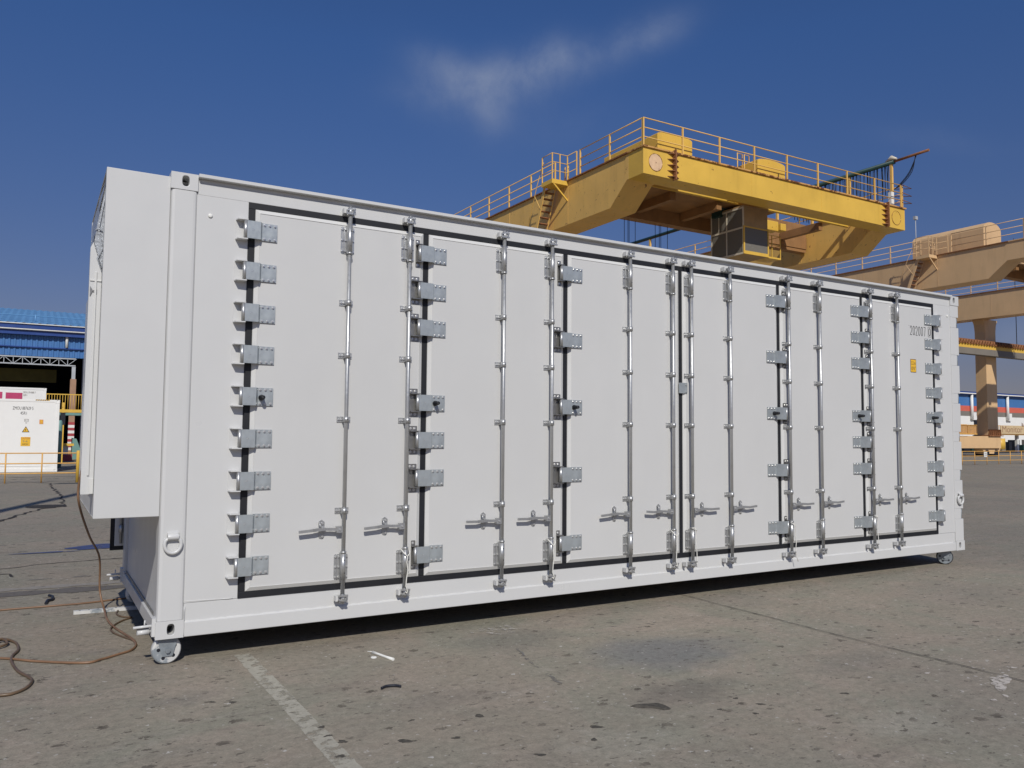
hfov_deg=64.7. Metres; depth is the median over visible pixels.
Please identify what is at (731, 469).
door
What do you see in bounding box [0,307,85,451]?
warehouse
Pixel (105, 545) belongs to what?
spill
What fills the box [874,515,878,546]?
cord
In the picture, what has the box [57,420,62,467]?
gas cylinder
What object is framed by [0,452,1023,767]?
ground
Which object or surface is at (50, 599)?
rubber strip
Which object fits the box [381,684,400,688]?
rubber strip
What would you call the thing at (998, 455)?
pipe fence
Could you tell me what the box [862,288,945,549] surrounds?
door
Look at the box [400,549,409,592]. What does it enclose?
cord
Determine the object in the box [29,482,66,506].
crack
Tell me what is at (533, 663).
scratch
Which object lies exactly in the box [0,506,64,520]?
crack
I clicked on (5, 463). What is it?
pipe fence
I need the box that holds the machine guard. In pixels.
[71,438,79,458]
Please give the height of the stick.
0.026 m
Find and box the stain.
[26,504,66,507]
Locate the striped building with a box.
[958,391,1023,444]
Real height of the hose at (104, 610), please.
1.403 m
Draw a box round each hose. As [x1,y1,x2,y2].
[0,471,136,663]
[0,597,125,610]
[0,638,33,696]
[110,610,131,640]
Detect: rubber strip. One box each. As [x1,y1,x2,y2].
[44,594,54,604]
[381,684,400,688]
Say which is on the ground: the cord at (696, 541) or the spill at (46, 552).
the spill at (46, 552)
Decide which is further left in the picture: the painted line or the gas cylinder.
the gas cylinder
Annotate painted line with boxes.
[234,653,361,767]
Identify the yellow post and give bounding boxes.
[60,402,65,462]
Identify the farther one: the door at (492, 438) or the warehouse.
the warehouse
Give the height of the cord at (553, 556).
0.342 m
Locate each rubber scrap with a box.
[397,739,412,742]
[630,703,670,709]
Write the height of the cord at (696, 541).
0.361 m
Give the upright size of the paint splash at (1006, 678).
0.001 m
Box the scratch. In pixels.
[517,649,559,682]
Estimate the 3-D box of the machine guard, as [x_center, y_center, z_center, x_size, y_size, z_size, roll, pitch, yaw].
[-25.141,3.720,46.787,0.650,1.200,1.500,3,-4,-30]
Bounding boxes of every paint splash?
[990,677,1009,690]
[998,674,1010,680]
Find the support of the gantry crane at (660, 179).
on the ground
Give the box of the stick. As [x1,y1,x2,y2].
[371,651,393,660]
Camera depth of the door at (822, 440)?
8.88 m
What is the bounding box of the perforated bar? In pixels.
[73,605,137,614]
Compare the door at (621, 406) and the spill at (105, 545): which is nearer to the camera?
the door at (621, 406)
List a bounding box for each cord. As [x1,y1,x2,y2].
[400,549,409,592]
[547,539,555,578]
[671,530,678,565]
[692,527,697,560]
[790,522,797,559]
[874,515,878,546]
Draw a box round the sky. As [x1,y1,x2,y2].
[0,0,1023,394]
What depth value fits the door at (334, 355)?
6.08 m
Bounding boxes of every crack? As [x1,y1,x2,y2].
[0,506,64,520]
[4,558,115,568]
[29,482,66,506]
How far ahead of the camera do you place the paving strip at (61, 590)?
7.96 m
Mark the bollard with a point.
(77, 464)
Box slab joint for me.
[647,585,1023,680]
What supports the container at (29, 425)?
on the ground
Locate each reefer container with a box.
[0,387,46,399]
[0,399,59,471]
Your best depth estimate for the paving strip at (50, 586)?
8.17 m
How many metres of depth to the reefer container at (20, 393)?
37.62 m
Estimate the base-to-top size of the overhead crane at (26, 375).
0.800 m
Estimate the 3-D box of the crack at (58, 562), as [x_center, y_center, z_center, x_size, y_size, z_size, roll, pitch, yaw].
[-5.030,2.151,9.864,3.213,0.001,0.183,3,-5,-37]
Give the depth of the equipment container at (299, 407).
6.67 m
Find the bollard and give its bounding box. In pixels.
[75,450,79,481]
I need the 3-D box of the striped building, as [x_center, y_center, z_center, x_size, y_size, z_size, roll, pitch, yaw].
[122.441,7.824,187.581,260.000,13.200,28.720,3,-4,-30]
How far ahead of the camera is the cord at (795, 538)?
8.48 m
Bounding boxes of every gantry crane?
[454,117,929,270]
[804,216,1023,455]
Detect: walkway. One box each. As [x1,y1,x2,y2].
[46,393,81,415]
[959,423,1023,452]
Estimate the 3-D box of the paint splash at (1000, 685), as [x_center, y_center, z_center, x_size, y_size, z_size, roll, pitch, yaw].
[3.126,1.921,5.165,0.115,0.001,0.331,-1,-4,28]
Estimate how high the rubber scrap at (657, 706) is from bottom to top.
0.012 m
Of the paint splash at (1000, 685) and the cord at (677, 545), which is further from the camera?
the cord at (677, 545)
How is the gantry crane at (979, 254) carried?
on the ground
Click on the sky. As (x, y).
(442, 106)
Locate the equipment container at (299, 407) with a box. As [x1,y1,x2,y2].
[79,167,964,663]
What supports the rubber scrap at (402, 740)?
on the ground
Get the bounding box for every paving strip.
[0,581,121,591]
[0,585,124,596]
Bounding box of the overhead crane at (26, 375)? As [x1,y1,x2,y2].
[0,368,56,382]
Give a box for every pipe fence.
[0,452,76,483]
[962,451,1023,464]
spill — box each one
[19,550,80,553]
[64,543,109,549]
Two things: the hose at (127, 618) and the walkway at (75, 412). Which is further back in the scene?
the walkway at (75, 412)
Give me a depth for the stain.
16.82 m
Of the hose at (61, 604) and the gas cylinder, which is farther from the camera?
the gas cylinder
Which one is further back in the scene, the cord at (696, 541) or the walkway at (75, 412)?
the walkway at (75, 412)
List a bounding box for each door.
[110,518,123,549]
[233,206,423,603]
[413,230,564,587]
[559,250,678,573]
[679,260,788,567]
[779,275,872,557]
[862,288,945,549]
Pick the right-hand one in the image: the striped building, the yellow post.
the striped building

